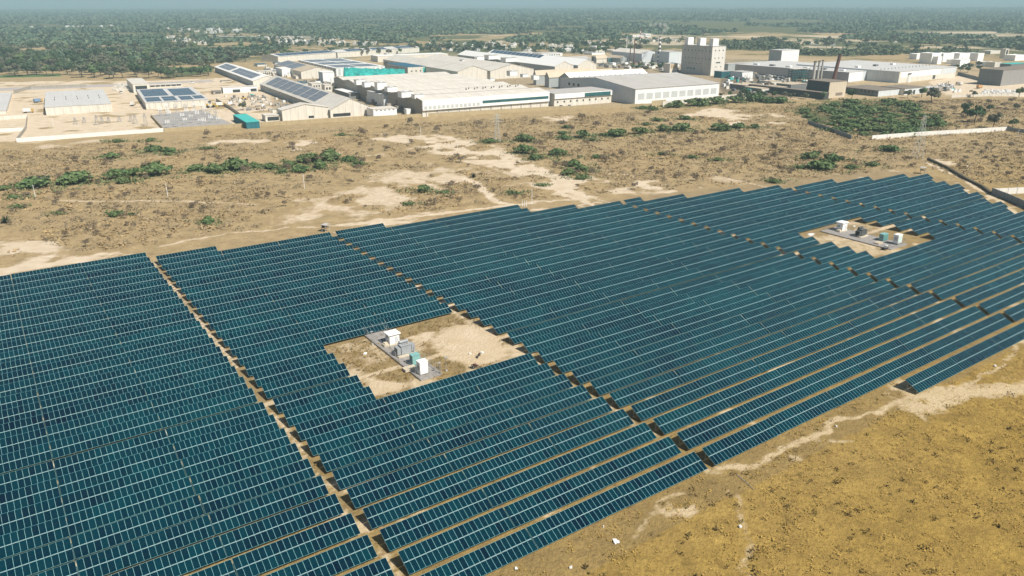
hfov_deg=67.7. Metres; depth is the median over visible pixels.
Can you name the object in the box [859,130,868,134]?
shrub
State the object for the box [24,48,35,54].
tree
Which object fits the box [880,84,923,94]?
warehouse
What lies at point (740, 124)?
shrub
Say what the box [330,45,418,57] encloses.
warehouse
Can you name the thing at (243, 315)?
solar table
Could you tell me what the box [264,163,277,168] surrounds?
shrub
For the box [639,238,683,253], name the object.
solar table
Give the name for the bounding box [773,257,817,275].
solar table
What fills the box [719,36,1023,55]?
woodland
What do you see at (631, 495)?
solar table
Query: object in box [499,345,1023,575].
dry grass
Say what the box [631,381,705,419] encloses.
solar table
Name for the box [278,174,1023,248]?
distant solar rows
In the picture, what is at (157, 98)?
warehouse
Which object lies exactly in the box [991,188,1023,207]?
boundary wall
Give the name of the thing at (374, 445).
solar table
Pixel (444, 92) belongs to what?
warehouse
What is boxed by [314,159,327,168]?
shrub
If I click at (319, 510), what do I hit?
solar table
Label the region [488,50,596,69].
warehouse
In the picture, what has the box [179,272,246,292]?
solar table
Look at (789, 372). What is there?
solar table
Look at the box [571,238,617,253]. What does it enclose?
solar table
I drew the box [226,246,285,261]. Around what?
solar table
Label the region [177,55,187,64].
tree
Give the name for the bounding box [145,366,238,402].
solar table
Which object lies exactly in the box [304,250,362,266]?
solar table
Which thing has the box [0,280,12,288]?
solar table
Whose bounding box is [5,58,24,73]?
tree
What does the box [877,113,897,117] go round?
shrub
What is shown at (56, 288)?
solar table
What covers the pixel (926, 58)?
house
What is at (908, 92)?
tree
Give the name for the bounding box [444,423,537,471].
solar table
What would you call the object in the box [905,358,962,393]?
solar table
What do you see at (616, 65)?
stacked goods
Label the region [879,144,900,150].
shrub
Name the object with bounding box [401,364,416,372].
cable trench cover
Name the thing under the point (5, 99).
warehouse
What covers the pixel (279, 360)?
solar table
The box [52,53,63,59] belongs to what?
tree
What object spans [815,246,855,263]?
solar table
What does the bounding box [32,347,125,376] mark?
solar table
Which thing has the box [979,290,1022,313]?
solar table
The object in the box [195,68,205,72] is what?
tree
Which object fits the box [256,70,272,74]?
warehouse
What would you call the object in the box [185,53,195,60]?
tree
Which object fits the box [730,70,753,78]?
warehouse
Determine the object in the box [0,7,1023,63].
woods
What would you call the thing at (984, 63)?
house
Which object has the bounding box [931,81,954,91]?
stacked goods
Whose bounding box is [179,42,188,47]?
tree
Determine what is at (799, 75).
pipe tower
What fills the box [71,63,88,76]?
tree
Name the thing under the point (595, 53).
warehouse
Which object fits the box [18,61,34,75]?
tree
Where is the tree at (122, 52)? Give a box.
[114,48,128,56]
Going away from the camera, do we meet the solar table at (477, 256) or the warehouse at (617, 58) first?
the solar table at (477, 256)
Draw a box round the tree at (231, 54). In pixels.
[223,49,237,61]
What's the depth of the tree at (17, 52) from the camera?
1105.90 m
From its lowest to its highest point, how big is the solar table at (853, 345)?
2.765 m
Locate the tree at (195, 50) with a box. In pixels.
[190,47,199,52]
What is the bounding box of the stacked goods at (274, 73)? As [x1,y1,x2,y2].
[264,65,291,76]
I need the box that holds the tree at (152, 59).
[146,58,156,61]
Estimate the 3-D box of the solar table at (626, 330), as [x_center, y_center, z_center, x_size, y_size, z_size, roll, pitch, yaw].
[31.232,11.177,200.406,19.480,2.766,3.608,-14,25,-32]
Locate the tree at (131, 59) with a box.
[127,57,135,61]
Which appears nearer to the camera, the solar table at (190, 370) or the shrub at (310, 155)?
the solar table at (190, 370)
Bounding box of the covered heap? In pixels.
[343,67,404,76]
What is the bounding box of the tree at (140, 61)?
[135,58,149,71]
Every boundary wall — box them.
[0,114,26,119]
[0,127,25,131]
[13,84,85,93]
[16,117,27,137]
[16,128,163,141]
[150,114,163,128]
[164,103,651,131]
[216,98,240,113]
[651,100,665,106]
[662,94,745,106]
[808,120,851,138]
[872,127,1006,139]
[951,93,1023,97]
[957,72,977,79]
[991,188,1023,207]
[996,187,1023,193]
[1006,127,1023,132]
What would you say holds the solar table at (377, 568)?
on the ground at (458, 341)
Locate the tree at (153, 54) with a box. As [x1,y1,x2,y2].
[147,52,157,57]
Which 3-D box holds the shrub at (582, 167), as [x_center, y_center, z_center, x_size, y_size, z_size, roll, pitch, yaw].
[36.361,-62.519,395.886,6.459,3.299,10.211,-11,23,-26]
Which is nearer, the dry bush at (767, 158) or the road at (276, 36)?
the dry bush at (767, 158)
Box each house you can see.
[909,53,919,58]
[919,52,941,63]
[932,56,941,63]
[940,52,954,61]
[951,52,969,58]
[951,59,969,66]
[969,52,983,60]
[975,61,988,66]
[982,50,1000,53]
[985,61,1001,66]
[1003,54,1023,60]
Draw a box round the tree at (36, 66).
[30,63,40,74]
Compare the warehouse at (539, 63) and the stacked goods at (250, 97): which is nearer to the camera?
the stacked goods at (250, 97)
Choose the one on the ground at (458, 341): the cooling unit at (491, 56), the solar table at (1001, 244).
the solar table at (1001, 244)
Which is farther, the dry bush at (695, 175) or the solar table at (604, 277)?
the dry bush at (695, 175)
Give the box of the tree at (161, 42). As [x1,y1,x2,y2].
[158,39,164,44]
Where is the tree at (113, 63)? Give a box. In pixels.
[106,62,120,74]
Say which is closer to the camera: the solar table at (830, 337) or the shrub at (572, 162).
the solar table at (830, 337)
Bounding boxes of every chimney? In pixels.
[657,36,661,63]
[832,53,841,78]
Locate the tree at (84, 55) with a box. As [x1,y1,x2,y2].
[78,51,92,59]
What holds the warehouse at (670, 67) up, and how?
on the ground at (458, 341)
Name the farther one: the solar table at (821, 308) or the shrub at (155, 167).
the shrub at (155, 167)
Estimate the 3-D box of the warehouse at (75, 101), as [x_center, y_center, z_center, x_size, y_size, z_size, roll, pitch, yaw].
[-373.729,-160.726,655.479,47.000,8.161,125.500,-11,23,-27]
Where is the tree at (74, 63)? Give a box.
[70,62,83,74]
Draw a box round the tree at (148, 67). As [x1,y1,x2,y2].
[139,63,154,75]
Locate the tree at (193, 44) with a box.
[189,41,197,46]
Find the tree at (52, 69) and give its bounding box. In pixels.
[46,65,58,75]
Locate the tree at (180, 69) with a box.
[176,66,186,76]
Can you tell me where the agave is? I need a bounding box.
[0,216,9,222]
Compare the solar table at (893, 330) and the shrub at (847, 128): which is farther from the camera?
the shrub at (847, 128)
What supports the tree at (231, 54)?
on the ground at (458, 341)
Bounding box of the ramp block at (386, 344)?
[382,342,388,347]
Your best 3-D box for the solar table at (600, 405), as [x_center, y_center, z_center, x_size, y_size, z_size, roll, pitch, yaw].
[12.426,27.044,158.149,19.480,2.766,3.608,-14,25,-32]
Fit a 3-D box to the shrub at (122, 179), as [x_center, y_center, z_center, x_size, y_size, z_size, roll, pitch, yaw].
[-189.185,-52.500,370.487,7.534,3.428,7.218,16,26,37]
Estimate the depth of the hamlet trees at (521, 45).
1388.71 m
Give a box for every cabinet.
[409,352,419,364]
[416,358,427,375]
[879,232,888,240]
[893,233,902,243]
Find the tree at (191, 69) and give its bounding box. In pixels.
[186,66,195,72]
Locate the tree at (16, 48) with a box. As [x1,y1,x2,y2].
[13,46,23,51]
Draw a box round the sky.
[0,0,1023,4]
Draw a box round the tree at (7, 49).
[0,46,12,53]
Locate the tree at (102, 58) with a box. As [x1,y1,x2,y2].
[98,55,108,61]
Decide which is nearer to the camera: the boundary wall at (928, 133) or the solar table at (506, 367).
the solar table at (506, 367)
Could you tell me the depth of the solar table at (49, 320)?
207.57 m
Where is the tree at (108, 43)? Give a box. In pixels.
[102,41,112,45]
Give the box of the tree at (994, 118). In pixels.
[986,113,1003,126]
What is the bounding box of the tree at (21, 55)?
[14,52,25,59]
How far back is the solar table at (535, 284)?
231.43 m
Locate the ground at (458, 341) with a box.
[0,3,1023,575]
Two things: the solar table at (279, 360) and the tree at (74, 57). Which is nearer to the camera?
the solar table at (279, 360)
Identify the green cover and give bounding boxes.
[0,97,959,225]
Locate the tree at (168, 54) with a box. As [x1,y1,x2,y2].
[162,49,175,57]
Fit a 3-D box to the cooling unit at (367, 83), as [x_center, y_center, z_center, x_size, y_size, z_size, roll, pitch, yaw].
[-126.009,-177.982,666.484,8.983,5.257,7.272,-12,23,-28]
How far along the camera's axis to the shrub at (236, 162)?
397.26 m
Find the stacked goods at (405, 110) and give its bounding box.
[297,79,410,113]
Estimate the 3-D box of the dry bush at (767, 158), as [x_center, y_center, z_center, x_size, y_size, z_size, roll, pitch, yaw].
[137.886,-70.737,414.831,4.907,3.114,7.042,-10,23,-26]
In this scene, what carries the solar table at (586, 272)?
on the ground at (458, 341)
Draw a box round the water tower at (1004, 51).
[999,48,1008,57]
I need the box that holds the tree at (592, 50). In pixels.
[588,47,595,52]
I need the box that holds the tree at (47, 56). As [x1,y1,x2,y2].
[41,55,52,64]
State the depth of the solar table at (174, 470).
135.33 m
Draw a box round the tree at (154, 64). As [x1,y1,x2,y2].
[144,61,156,74]
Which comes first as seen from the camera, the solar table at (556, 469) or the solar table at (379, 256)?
the solar table at (556, 469)
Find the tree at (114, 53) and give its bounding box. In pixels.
[109,50,119,56]
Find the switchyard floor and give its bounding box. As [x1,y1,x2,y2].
[152,110,231,127]
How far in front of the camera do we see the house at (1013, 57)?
1113.81 m
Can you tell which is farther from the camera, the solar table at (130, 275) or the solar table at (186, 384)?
the solar table at (130, 275)
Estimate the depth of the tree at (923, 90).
688.82 m
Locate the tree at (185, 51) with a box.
[182,48,192,53]
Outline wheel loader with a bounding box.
[206,101,217,107]
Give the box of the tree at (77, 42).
[71,41,81,44]
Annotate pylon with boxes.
[493,114,502,142]
[911,115,926,158]
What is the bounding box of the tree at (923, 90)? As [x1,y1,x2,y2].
[919,87,926,96]
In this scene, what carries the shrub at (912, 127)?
on the ground at (458, 341)
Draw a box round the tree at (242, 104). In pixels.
[238,102,245,106]
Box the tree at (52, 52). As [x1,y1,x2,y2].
[49,49,58,54]
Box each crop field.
[0,75,60,77]
[177,67,212,72]
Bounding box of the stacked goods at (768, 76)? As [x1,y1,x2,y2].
[722,72,807,92]
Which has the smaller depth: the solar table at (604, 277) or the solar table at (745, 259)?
the solar table at (604, 277)
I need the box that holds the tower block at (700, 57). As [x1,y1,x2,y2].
[680,37,725,75]
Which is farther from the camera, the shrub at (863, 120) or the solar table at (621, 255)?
the shrub at (863, 120)
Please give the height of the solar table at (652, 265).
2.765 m
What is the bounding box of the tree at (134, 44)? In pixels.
[129,42,139,47]
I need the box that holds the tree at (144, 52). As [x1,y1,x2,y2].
[140,49,149,55]
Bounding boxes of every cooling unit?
[353,79,364,84]
[362,81,373,86]
[374,81,386,89]
[384,86,396,91]
[398,90,413,97]
[411,93,423,98]
[474,56,483,59]
[484,54,498,59]
[500,57,516,61]
[507,70,516,75]
[531,75,538,79]
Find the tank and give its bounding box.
[906,73,911,81]
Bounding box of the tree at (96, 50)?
[91,48,104,54]
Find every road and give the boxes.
[0,80,213,90]
[212,36,368,39]
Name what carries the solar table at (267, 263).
on the ground at (458, 341)
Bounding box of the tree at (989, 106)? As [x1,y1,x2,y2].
[986,104,993,110]
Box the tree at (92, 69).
[87,66,99,77]
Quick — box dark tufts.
[583,391,1023,575]
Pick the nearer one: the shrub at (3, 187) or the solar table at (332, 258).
the solar table at (332, 258)
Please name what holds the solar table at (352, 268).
on the ground at (458, 341)
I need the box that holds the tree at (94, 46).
[91,44,102,48]
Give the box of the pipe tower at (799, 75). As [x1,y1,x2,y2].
[788,68,810,81]
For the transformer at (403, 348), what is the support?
on the ground at (458, 341)
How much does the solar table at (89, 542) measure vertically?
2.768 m
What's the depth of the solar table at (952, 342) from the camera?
190.66 m
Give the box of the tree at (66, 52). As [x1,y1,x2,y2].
[63,49,76,55]
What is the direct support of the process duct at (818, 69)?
on the ground at (458, 341)
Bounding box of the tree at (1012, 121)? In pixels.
[1008,119,1019,126]
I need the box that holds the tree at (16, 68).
[3,63,24,75]
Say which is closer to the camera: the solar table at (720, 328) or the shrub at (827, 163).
the solar table at (720, 328)
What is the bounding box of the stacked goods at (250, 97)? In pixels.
[224,92,295,112]
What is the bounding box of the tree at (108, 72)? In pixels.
[104,68,114,78]
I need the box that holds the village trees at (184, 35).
[158,26,246,45]
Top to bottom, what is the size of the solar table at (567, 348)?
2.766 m
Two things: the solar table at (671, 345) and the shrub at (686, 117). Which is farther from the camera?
the shrub at (686, 117)
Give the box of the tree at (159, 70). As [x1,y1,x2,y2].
[154,67,163,77]
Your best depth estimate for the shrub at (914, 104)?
607.67 m
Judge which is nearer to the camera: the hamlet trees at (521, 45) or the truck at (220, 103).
the truck at (220, 103)
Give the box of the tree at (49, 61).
[44,58,56,64]
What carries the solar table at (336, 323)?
on the ground at (458, 341)
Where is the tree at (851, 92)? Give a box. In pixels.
[846,89,858,98]
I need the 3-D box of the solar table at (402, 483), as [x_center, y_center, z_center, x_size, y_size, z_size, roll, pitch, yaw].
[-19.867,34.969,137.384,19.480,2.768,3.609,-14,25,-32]
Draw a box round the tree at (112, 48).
[108,46,119,51]
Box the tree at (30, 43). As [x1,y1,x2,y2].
[24,41,35,48]
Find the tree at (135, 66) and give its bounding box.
[126,62,140,76]
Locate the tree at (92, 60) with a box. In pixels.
[84,56,99,65]
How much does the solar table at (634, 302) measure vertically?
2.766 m
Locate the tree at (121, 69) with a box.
[114,65,128,77]
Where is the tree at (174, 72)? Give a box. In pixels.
[164,68,177,77]
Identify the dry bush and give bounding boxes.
[85,221,97,226]
[102,157,114,162]
[239,164,250,170]
[255,191,263,196]
[352,163,362,168]
[426,198,437,203]
[533,139,544,144]
[561,161,568,165]
[654,169,664,175]
[691,173,699,178]
[759,155,770,161]
[770,152,778,157]
[776,165,785,170]
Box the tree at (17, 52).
[14,50,29,56]
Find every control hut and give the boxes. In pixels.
[383,329,400,345]
[835,220,848,231]
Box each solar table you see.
[0,275,10,281]
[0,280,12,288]
[0,287,14,294]
[0,293,15,304]
[0,299,17,309]
[0,307,19,317]
[0,314,21,325]
[0,322,22,335]
[0,330,24,342]
[0,339,26,352]
[0,348,29,363]
[0,357,30,373]
[0,367,33,384]
[0,378,36,396]
[0,389,38,411]
[0,402,41,424]
[0,414,44,438]
[0,428,48,454]
[0,443,51,473]
[0,461,55,493]
[0,478,59,513]
[0,496,64,535]
[0,516,69,558]
[0,538,74,575]
[11,263,81,279]
[12,268,84,285]
[13,274,87,291]
[15,280,90,299]
[17,286,93,305]
[18,292,97,313]
[20,299,100,321]
[22,306,104,330]
[23,314,107,337]
[25,321,112,346]
[27,329,116,356]
[30,338,120,366]
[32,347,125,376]
[33,561,77,575]
[34,356,130,388]
[37,367,136,400]
[40,377,141,413]
[43,389,147,426]
[46,400,154,441]
[49,413,161,459]
[53,429,169,476]
[57,444,177,495]
[61,460,185,514]
[66,477,194,535]
[70,495,203,558]
[76,515,214,575]
[81,252,146,270]
[84,257,150,274]
[87,263,154,280]
[90,268,159,285]
[93,274,163,294]
[96,279,168,300]
[100,285,173,308]
[103,292,178,314]
[107,298,183,321]
[109,536,226,575]
[111,306,189,331]
[115,313,195,339]
[119,321,201,347]
[124,329,208,359]
[129,337,215,366]
[134,346,222,376]
[139,356,230,388]
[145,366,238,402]
[151,376,247,413]
[156,246,217,263]
[158,388,257,427]
[160,251,222,269]
[165,256,228,274]
[166,402,267,443]
[169,261,234,280]
[173,414,278,460]
[174,266,239,286]
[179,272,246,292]
[181,428,290,476]
[184,278,252,298]
[188,559,236,575]
[190,283,259,306]
[190,443,302,494]
[195,290,266,314]
[199,458,315,513]
[201,296,273,321]
[207,304,281,328]
[209,475,328,534]
[214,311,290,337]
[220,494,343,556]
[221,241,279,255]
[221,318,298,345]
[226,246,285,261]
[228,326,307,356]
[232,513,360,575]
[233,250,292,267]
[235,334,317,364]
[238,255,299,271]
[243,344,327,376]
[244,260,306,277]
[250,266,313,284]
[253,353,338,387]
[257,271,321,289]
[261,363,349,398]
[264,277,329,297]
[266,535,376,575]
[271,283,338,303]
[273,375,363,413]
[279,289,347,310]
[283,386,375,425]
[284,236,338,250]
[287,296,356,319]
[290,241,346,255]
[294,398,389,440]
[295,303,366,327]
[297,245,354,260]
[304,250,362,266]
[304,310,376,335]
[306,411,403,455]
[312,255,370,271]
[313,318,388,344]
[319,260,378,277]
[319,424,419,471]
[327,265,387,283]
[332,439,435,489]
[336,271,397,290]
[343,557,393,575]
[344,277,407,296]
[346,454,452,508]
[354,283,417,303]
[357,235,409,251]
[363,289,428,310]
[363,471,471,528]
[365,240,418,256]
[373,244,427,262]
[373,295,439,318]
[380,489,492,550]
[382,249,436,266]
[383,374,468,411]
[384,302,451,327]
[391,253,446,271]
[397,385,484,425]
[398,507,513,574]
[400,258,456,278]
[410,264,466,284]
[412,397,500,438]
[420,269,477,290]
[420,528,537,575]
[427,410,518,453]
[430,275,489,296]
[433,239,484,253]
[441,281,501,304]
[443,244,494,259]
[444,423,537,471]
[453,248,505,264]
[453,287,514,311]
[462,353,538,386]
[462,437,558,487]
[463,253,516,269]
[465,293,527,318]
[474,258,528,275]
[477,300,541,325]
[477,363,555,398]
[482,453,580,507]
[486,263,540,281]
[491,308,556,333]
[493,373,573,410]
[497,269,552,287]
[502,239,550,253]
[504,469,603,527]
[507,316,573,344]
[510,274,566,294]
[510,384,591,423]
[513,243,562,258]
[521,324,588,352]
[522,280,579,301]
[525,248,574,263]
[526,487,629,548]
[529,396,612,437]
[536,253,587,269]
[536,286,594,308]
[537,332,605,362]
[548,258,600,275]
[549,409,633,453]
[550,293,609,316]
[554,341,624,373]
[561,263,613,281]
[567,301,627,325]
[570,422,656,469]
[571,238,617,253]
[571,350,642,384]
[575,268,628,287]
[583,243,630,258]
[583,308,644,333]
[589,274,642,294]
[590,360,662,395]
[593,436,681,487]
[595,248,643,263]
[599,316,661,343]
[603,280,658,301]
[609,252,657,269]
[609,370,682,407]
[616,323,679,351]
[617,452,707,505]
[621,287,676,309]
[622,257,671,274]
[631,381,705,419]
[634,332,699,361]
[637,262,686,281]
[637,293,693,317]
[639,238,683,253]
[652,242,697,258]
[652,268,702,287]
[653,340,719,371]
[653,393,729,434]
[654,300,711,325]
[667,247,712,263]
[670,274,721,295]
[672,307,730,333]
[674,350,740,383]
[677,405,754,448]
[681,252,727,269]
[686,280,738,301]
[690,315,749,342]
[695,359,762,394]
[697,257,744,276]
[702,418,780,464]
[704,286,757,309]
[707,237,749,253]
[710,323,769,352]
[715,263,763,282]
[718,369,786,407]
[722,242,765,258]
[722,293,775,316]
[730,331,790,360]
[732,268,780,288]
[738,247,781,264]
[741,300,794,324]
[743,380,811,418]
[749,274,798,294]
[753,339,814,372]
[756,252,800,269]
[761,307,815,334]
[767,280,817,301]
[768,392,838,432]
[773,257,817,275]
[776,349,838,381]
[778,236,819,252]
[782,314,837,341]
[786,286,836,310]
[791,262,836,281]
[798,241,838,258]
[800,358,862,392]
[804,322,859,350]
[806,292,856,316]
[809,268,854,287]
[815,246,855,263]
[827,330,883,359]
[827,369,890,406]
[828,273,874,294]
[828,299,878,325]
[832,251,874,268]
[848,279,894,301]
[850,256,892,274]
[850,306,900,332]
[852,339,908,370]
[869,285,916,308]
[870,261,912,280]
[873,314,924,342]
[877,348,934,380]
[885,246,924,262]
[890,266,932,286]
[891,292,937,315]
[898,322,949,351]
[904,250,943,268]
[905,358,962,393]
[911,272,953,292]
[914,299,961,323]
[916,236,953,252]
[923,330,975,358]
[924,255,963,275]
[932,278,974,300]
[936,240,972,257]
[938,306,986,331]
[944,260,984,279]
[950,338,1003,369]
[955,245,992,262]
[955,283,998,307]
[963,313,1011,339]
[966,266,1005,285]
[976,250,1013,269]
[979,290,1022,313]
[984,236,1018,252]
[988,271,1023,292]
[991,322,1023,348]
[997,255,1023,273]
[1004,243,1023,256]
[1004,302,1023,322]
[1012,284,1023,298]
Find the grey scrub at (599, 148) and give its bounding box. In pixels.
[0,98,1023,256]
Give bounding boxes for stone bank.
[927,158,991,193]
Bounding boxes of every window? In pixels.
[483,96,547,102]
[585,91,610,96]
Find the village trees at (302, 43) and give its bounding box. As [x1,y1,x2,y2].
[259,35,379,46]
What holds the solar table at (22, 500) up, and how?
on the ground at (458, 341)
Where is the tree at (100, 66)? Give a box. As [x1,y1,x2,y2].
[93,62,105,76]
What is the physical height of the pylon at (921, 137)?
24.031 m
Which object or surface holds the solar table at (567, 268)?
on the ground at (458, 341)
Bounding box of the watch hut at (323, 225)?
[321,223,329,231]
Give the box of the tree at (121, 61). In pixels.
[111,57,125,66]
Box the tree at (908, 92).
[903,90,912,97]
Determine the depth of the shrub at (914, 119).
546.43 m
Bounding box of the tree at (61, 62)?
[54,59,67,70]
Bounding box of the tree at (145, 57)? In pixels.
[140,55,151,59]
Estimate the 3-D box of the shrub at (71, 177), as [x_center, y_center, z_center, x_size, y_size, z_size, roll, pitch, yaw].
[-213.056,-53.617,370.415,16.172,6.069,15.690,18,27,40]
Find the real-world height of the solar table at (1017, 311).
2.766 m
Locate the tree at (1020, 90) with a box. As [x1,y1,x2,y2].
[1015,87,1023,93]
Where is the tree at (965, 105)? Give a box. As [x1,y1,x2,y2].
[961,102,973,113]
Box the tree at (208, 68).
[204,65,211,75]
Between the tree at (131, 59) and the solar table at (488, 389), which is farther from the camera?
the tree at (131, 59)
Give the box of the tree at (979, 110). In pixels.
[966,105,985,121]
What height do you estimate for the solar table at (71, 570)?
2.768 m
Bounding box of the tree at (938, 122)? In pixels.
[934,119,944,130]
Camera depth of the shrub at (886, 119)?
550.41 m
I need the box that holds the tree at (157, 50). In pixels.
[151,47,161,52]
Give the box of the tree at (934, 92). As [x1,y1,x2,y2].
[926,87,941,102]
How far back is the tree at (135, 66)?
891.27 m
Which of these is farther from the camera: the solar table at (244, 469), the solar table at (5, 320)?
the solar table at (5, 320)
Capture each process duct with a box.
[812,61,816,78]
[816,60,820,78]
[820,60,823,78]
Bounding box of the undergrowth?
[0,44,275,72]
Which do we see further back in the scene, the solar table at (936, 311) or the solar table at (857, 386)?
the solar table at (936, 311)
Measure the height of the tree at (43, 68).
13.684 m
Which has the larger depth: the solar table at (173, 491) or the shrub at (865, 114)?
the shrub at (865, 114)
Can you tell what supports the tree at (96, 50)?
on the ground at (458, 341)
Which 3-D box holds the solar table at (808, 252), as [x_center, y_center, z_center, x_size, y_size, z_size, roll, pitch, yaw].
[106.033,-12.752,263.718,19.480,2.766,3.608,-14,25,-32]
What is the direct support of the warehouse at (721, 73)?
on the ground at (458, 341)
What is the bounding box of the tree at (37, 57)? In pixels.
[31,54,43,61]
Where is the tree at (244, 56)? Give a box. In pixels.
[240,53,249,61]
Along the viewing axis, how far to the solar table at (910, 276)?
238.01 m
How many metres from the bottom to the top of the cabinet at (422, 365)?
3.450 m
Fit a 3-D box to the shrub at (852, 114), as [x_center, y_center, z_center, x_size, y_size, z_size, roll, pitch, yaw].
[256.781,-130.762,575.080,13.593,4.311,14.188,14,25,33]
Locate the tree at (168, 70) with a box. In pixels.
[161,67,173,78]
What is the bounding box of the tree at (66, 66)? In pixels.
[59,62,71,74]
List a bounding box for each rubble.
[112,83,130,90]
[231,96,284,111]
[980,89,1015,93]
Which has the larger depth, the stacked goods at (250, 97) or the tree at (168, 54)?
the tree at (168, 54)
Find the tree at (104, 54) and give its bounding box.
[96,52,109,57]
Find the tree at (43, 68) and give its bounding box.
[40,64,50,74]
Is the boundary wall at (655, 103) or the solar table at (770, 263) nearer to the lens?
the solar table at (770, 263)
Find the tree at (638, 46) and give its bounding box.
[635,43,642,48]
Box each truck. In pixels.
[23,108,33,112]
[33,98,42,102]
[215,102,224,105]
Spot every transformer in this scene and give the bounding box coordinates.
[393,339,414,357]
[853,226,868,237]
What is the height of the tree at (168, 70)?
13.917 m
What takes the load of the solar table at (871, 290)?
on the ground at (458, 341)
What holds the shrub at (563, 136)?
on the ground at (458, 341)
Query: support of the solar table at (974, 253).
on the ground at (458, 341)
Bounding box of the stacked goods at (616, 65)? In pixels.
[596,59,680,70]
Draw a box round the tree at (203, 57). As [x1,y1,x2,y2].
[198,54,207,59]
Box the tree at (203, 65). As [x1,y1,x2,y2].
[198,63,213,73]
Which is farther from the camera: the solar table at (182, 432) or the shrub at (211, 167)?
the shrub at (211, 167)
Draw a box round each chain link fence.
[363,324,442,380]
[820,223,906,249]
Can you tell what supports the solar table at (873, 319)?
on the ground at (458, 341)
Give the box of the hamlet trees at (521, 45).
[408,39,576,52]
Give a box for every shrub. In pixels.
[0,185,10,189]
[7,194,17,198]
[13,182,20,188]
[19,175,50,187]
[56,170,93,184]
[99,151,120,158]
[102,168,131,177]
[106,210,123,215]
[114,177,130,182]
[125,169,142,174]
[132,161,172,175]
[144,144,162,151]
[162,147,175,151]
[187,163,203,170]
[202,215,214,223]
[204,163,223,172]
[221,157,248,169]
[248,161,258,166]
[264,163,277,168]
[283,160,297,165]
[291,164,309,171]
[296,152,318,161]
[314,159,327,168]
[319,148,340,160]
[341,155,356,160]
[353,161,363,163]
[418,184,429,190]
[482,138,497,142]
[512,144,536,153]
[514,133,534,141]
[529,154,541,159]
[548,148,567,154]
[556,134,570,138]
[560,167,575,174]
[568,158,580,165]
[573,164,588,170]
[576,130,590,137]
[576,175,586,179]
[607,128,626,136]
[631,127,649,132]
[655,124,672,130]
[671,122,690,129]
[672,100,683,106]
[679,115,691,119]
[684,97,709,105]
[704,96,728,103]
[710,123,731,130]
[726,95,746,102]
[732,122,744,127]
[744,93,763,100]
[760,96,776,102]
[768,178,779,182]
[776,96,787,102]
[799,109,811,113]
[801,114,816,116]
[801,150,820,158]
[806,158,835,168]
[811,118,819,122]
[818,104,834,107]
[820,107,836,111]
[822,153,844,159]
[826,110,843,114]
[826,125,843,130]
[828,102,840,106]
[830,114,847,118]
[831,119,844,122]
[837,108,849,112]
[840,118,856,121]
[841,121,860,126]
[841,126,851,131]
[842,102,854,106]
[843,98,861,102]
[844,112,860,117]
[846,164,858,168]
[848,105,861,108]
[850,108,863,112]
[855,112,872,116]
[856,117,869,124]
[857,124,873,129]
[859,107,878,112]
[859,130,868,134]
[864,161,879,165]
[870,105,887,110]
[870,122,881,125]
[871,117,884,121]
[873,127,896,130]
[876,116,893,121]
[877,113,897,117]
[879,98,897,102]
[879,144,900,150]
[881,102,895,105]
[881,131,891,133]
[887,124,901,129]
[888,122,912,126]
[893,128,916,134]
[895,101,909,105]
[896,126,918,130]
[900,106,922,112]
[903,118,924,121]
[903,121,924,126]
[906,103,919,108]
[906,112,930,118]
[911,127,930,131]
[917,121,937,126]
[926,118,947,123]
[931,114,942,117]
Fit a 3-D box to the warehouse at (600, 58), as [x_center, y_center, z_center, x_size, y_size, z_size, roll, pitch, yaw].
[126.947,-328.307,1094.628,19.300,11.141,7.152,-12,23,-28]
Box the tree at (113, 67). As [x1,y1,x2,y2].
[106,64,118,77]
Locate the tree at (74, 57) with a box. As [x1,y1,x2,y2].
[66,53,80,60]
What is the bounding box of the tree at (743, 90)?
[740,88,749,92]
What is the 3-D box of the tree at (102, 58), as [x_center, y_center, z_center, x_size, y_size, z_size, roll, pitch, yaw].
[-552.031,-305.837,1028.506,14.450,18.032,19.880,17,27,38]
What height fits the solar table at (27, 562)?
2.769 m
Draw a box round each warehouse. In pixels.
[0,92,11,113]
[44,89,112,114]
[126,78,149,92]
[136,87,208,109]
[149,83,181,87]
[211,90,221,93]
[215,63,271,86]
[221,85,257,92]
[233,114,259,128]
[254,63,266,66]
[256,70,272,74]
[260,75,370,117]
[262,50,335,61]
[262,113,280,121]
[273,60,332,78]
[276,67,290,76]
[277,102,328,120]
[298,58,384,75]
[307,82,321,88]
[318,71,333,82]
[321,83,331,91]
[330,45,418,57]
[334,72,549,116]
[335,88,360,98]
[366,106,396,115]
[367,90,387,105]
[371,53,447,61]
[383,54,486,78]
[386,63,425,73]
[424,54,533,78]
[457,50,573,69]
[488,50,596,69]
[533,52,562,55]
[533,68,590,84]
[545,68,612,87]
[547,87,611,105]
[558,69,646,87]
[560,72,719,103]
[569,56,591,60]
[584,52,604,54]
[589,46,604,51]
[592,56,611,61]
[594,55,606,62]
[608,55,626,61]
[612,48,654,62]
[641,33,650,36]
[654,50,681,63]
[663,63,677,72]
[714,70,730,77]
[724,61,768,70]
[729,82,761,89]
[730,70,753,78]
[735,61,866,81]
[744,85,787,92]
[749,84,829,99]
[762,80,781,84]
[768,49,798,61]
[776,82,806,89]
[796,60,956,82]
[807,78,846,97]
[845,85,899,96]
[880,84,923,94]
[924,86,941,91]
[977,65,1023,85]
[1000,62,1023,66]
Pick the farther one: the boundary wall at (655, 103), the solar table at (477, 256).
the boundary wall at (655, 103)

